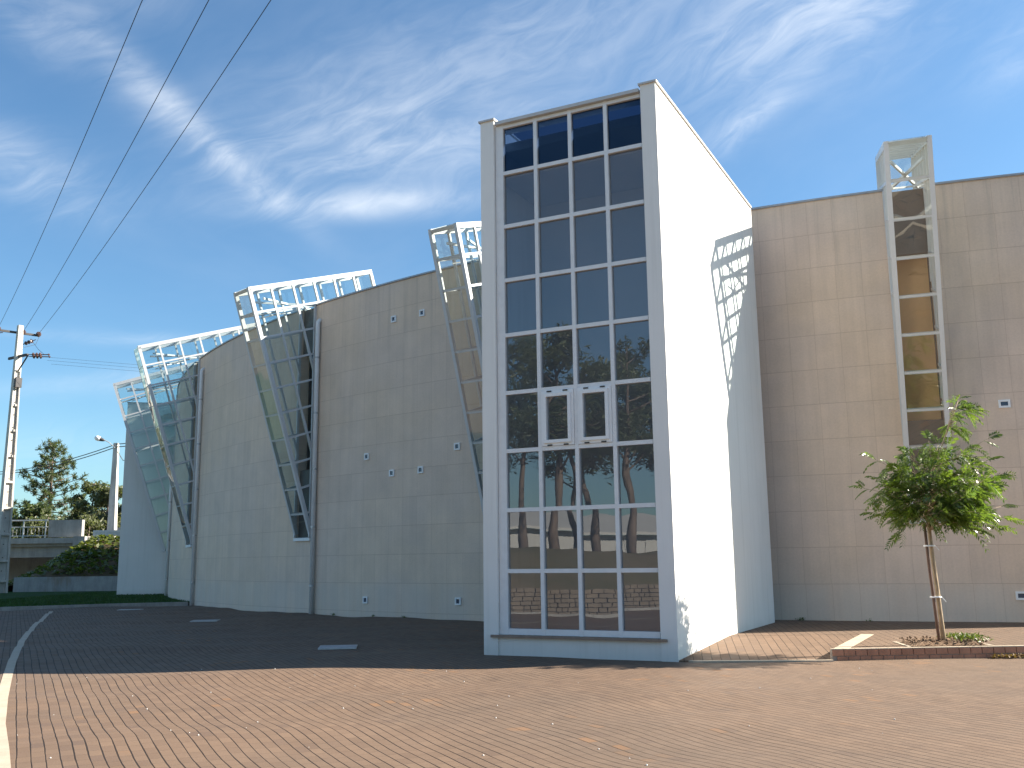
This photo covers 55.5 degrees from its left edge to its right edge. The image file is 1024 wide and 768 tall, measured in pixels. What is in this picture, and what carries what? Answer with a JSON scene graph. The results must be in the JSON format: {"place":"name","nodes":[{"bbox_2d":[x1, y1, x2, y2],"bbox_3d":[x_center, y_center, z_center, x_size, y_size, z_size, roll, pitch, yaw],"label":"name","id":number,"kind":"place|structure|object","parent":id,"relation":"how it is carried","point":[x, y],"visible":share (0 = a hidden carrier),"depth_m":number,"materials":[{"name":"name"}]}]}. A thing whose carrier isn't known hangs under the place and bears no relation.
{"place":"outdoors","nodes":[
{"label":"outdoors","id":0,"kind":"place"},
{"bbox_2d":[8,540,119,590],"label":"embankment","id":1,"kind":"structure","parent":0,"point":[109,572],"depth_m":60.37,"materials":[{"name":"plant"}]},
{"bbox_2d":[8,534,119,588],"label":"bank creeper","id":2,"kind":"object","parent":1,"relation":"on","point":[74,549],"visible":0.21,"depth_m":61.82,"materials":[{"name":"green plant"}]},
{"bbox_2d":[93,530,119,538],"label":"guard rail","id":3,"kind":"object","parent":1,"relation":"on","point":[106,532],"visible":0.15,"depth_m":70.82,"materials":[{"name":"metal"}]},
{"bbox_2d":[0,590,188,606],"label":"lawn","id":4,"kind":"structure","parent":0,"point":[10,594],"depth_m":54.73,"materials":[{"name":"green plant"}]},
{"bbox_2d":[0,325,50,592],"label":"utility pole","id":5,"kind":"object","parent":4,"relation":"on","point":[7,493],"visible":1,"depth_m":55.13,"materials":[{"name":"concrete"}]},
{"bbox_2d":[0,0,142,323],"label":"overhead wire","id":6,"kind":"object","parent":5,"relation":"attached to","point":[82,141],"visible":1,"depth_m":30.16,"materials":[{"name":"black metal"}]},
{"bbox_2d":[24,0,208,329],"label":"overhead wire","id":7,"kind":"object","parent":5,"relation":"attached to","point":[130,145],"visible":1,"depth_m":30.31,"materials":[{"name":"black metal"}]},
{"bbox_2d":[39,0,270,332],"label":"overhead wire","id":8,"kind":"object","parent":5,"relation":"attached to","point":[175,143],"visible":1,"depth_m":30.02,"materials":[{"name":"black metal"}]},
{"bbox_2d":[13,576,117,591],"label":"retaining wall","id":9,"kind":"structure","parent":4,"relation":"on","point":[61,584],"depth_m":58.70,"materials":[{"name":"concrete"}]},
{"bbox_2d":[117,402,175,594],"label":"white annex","id":10,"kind":"object","parent":4,"relation":"on","point":[142,563],"visible":0.18,"depth_m":50.90,"materials":[{"name":"paint"}]},
{"bbox_2d":[0,604,1023,767],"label":"plaza paving","id":11,"kind":"structure","parent":0,"point":[382,679],"depth_m":11.43,"materials":[{"name":"brown brick"}]},
{"bbox_2d":[0,611,52,767],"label":"paving border line","id":12,"kind":"object","parent":11,"relation":"on","point":[5,685],"visible":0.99,"depth_m":12.56,"materials":[{"name":"white paint"}]},
{"bbox_2d":[0,602,187,610],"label":"lawn kerb","id":13,"kind":"structure","parent":11,"relation":"on","point":[18,608],"depth_m":38.48,"materials":[{"name":"concrete"}]},
{"bbox_2d":[190,619,220,621],"bbox_3d":[-9.016,6.960,28.639,0.760,0.031,0.600,0,-10,-6],"label":"drain cover","id":14,"kind":"object","parent":11,"relation":"on","point":[205,620],"visible":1,"depth_m":28.46,"materials":[{"name":"metal"}]},
{"bbox_2d":[318,645,357,649],"bbox_3d":[-3.358,5.079,18.804,0.720,0.031,0.660,1,-10,-7],"label":"drain cover","id":15,"kind":"object","parent":11,"relation":"on","point":[326,647],"visible":1,"depth_m":18.61,"materials":[{"name":"metal"}]},
{"bbox_2d":[50,663,908,765],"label":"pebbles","id":16,"kind":"object","parent":11,"relation":"on","point":[463,681],"visible":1,"depth_m":10.12,"materials":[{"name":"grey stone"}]},
{"bbox_2d":[478,79,774,661],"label":"white tower","id":17,"kind":"structure","parent":11,"relation":"on","point":[625,507],"depth_m":18.59,"materials":[{"name":"paint"}]},
{"bbox_2d":[541,389,574,446],"bbox_3d":[0.830,0.608,17.497,0.636,1.000,0.140,-6,-11,26],"label":"opening window","id":18,"kind":"structure","parent":17,"relation":"in","point":[545,395],"depth_m":17.45,"materials":[{"name":"white paint"}]},
{"bbox_2d":[577,385,612,443],"bbox_3d":[1.469,0.543,17.180,0.636,1.000,0.140,-6,-11,26],"label":"opening window","id":19,"kind":"structure","parent":17,"relation":"in","point":[606,389],"depth_m":17.13,"materials":[{"name":"white paint"}]},
{"bbox_2d":[688,660,833,662],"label":"dropped kerb","id":20,"kind":"structure","parent":11,"relation":"on","point":[713,661],"depth_m":15.62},
{"bbox_2d":[830,645,1023,660],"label":"brick kerb","id":21,"kind":"structure","parent":11,"relation":"on","point":[888,653],"depth_m":15.74,"materials":[{"name":"brick"}]},
{"bbox_2d":[992,653,1023,657],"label":"leaf litter","id":22,"kind":"object","parent":11,"relation":"on","point":[1010,655],"visible":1,"depth_m":15.72,"materials":[{"name":"brown plant"}]},
{"bbox_2d":[0,0,1023,519],"label":"sky","id":23,"kind":"structure","parent":0,"point":[338,134],"materials":[{"name":"blue"}]},
{"bbox_2d":[679,620,1023,661],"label":"sidewalk","id":24,"kind":"structure","parent":0,"point":[797,639],"depth_m":18.21,"materials":[{"name":"brown brick"}]},
{"bbox_2d":[835,634,873,647],"bbox_3d":[6.045,4.521,17.147,0.240,0.001,3.263,-6,-11,26],"label":"ramp edge strip","id":25,"kind":"object","parent":24,"relation":"on","point":[852,642],"visible":1,"depth_m":17.02,"materials":[{"name":"white paint"}]},
{"bbox_2d":[846,394,1023,639],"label":"young tree","id":26,"kind":"object","parent":24,"relation":"on","point":[955,511],"visible":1,"depth_m":16.43,"materials":[{"name":"green plant"}]},
{"bbox_2d":[892,641,990,646],"bbox_3d":[7.234,4.387,16.487,1.520,0.001,1.200,-1,-10,0],"label":"tree pit border","id":27,"kind":"object","parent":24,"relation":"on","point":[910,646],"visible":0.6,"depth_m":16.32,"materials":[{"name":"white concrete"}]},
{"bbox_2d":[898,636,986,645],"bbox_3d":[7.234,4.340,16.494,1.368,0.103,1.080,-1,-10,0],"label":"soil mound","id":28,"kind":"object","parent":24,"relation":"on","point":[929,642],"visible":0.66,"depth_m":16.13,"materials":[{"name":"brown soil"}]},
{"bbox_2d":[923,525,945,640],"bbox_3d":[7.127,3.411,16.415,0.265,2.052,0.185,-1,-10,0],"label":"tree stake","id":29,"kind":"object","parent":28,"relation":"on","point":[926,546],"visible":0.94,"depth_m":16.37,"materials":[{"name":"brown wood"}]},
{"bbox_2d":[899,636,987,643],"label":"soil clods","id":30,"kind":"object","parent":28,"relation":"on","point":[933,640],"visible":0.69,"depth_m":16.20,"materials":[{"name":"brown soil"}]},
{"bbox_2d":[936,632,993,642],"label":"pit weeds","id":31,"kind":"object","parent":28,"relation":"on","point":[959,635],"visible":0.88,"depth_m":16.32,"materials":[{"name":"green plant"}]},
{"label":"ground","id":32,"kind":"structure","parent":0,"visible":0},
{"bbox_2d":[11,506,21,537],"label":"bushy pine","id":33,"kind":"object","parent":32,"relation":"on","point":[14,513],"visible":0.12,"depth_m":102.69,"materials":[{"name":"green plant"}]},
{"bbox_2d":[11,510,59,537],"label":"round bush tree","id":34,"kind":"object","parent":32,"relation":"on","point":[39,526],"visible":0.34,"depth_m":93.10,"materials":[{"name":"green plant"}]},
{"bbox_2d":[12,499,65,537],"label":"bushy pine","id":35,"kind":"object","parent":32,"relation":"on","point":[35,509],"visible":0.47,"depth_m":98.40,"materials":[{"name":"green plant"}]},
{"bbox_2d":[8,520,90,583],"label":"road bridge","id":36,"kind":"structure","parent":32,"relation":"on","point":[28,554],"depth_m":71.06,"materials":[{"name":"concrete"}]},
{"bbox_2d":[12,437,89,528],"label":"pine tree","id":37,"kind":"object","parent":32,"relation":"on","point":[50,476],"visible":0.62,"depth_m":109.54,"materials":[{"name":"green plant"}]},
{"bbox_2d":[60,511,106,538],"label":"round bush tree","id":38,"kind":"object","parent":32,"relation":"on","point":[90,523],"visible":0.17,"depth_m":94.39,"materials":[{"name":"green plant"}]},
{"bbox_2d":[63,478,120,535],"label":"eucalyptus tree","id":39,"kind":"object","parent":32,"relation":"on","point":[87,487],"visible":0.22,"depth_m":106.03,"materials":[{"name":"green plant"}]},
{"bbox_2d":[73,484,122,535],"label":"eucalyptus tree","id":40,"kind":"object","parent":32,"relation":"on","point":[101,498],"visible":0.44,"depth_m":103.07,"materials":[{"name":"green plant"}]},
{"bbox_2d":[113,135,1023,621],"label":"curved hall","id":41,"kind":"structure","parent":32,"relation":"on","point":[327,457],"depth_m":26.28,"materials":[{"name":"concrete"}]},
{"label":"road","id":42,"kind":"structure","parent":0,"visible":0},
{"bbox_2d":[94,436,123,536],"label":"street lamp","id":43,"kind":"object","parent":42,"relation":"on","point":[112,512],"visible":0.86,"depth_m":74.97,"materials":[{"name":"concrete"}]},
{"bbox_2d":[0,443,124,471],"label":"aerial cable","id":44,"kind":"object","parent":43,"relation":"attached to","point":[67,459],"visible":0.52,"depth_m":82.09,"materials":[{"name":"black rubber"}]},
{"bbox_2d":[15,446,124,472],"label":"aerial cable","id":45,"kind":"object","parent":43,"relation":"attached to","point":[70,461],"visible":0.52,"depth_m":81.52,"materials":[{"name":"black rubber"}]}
]}

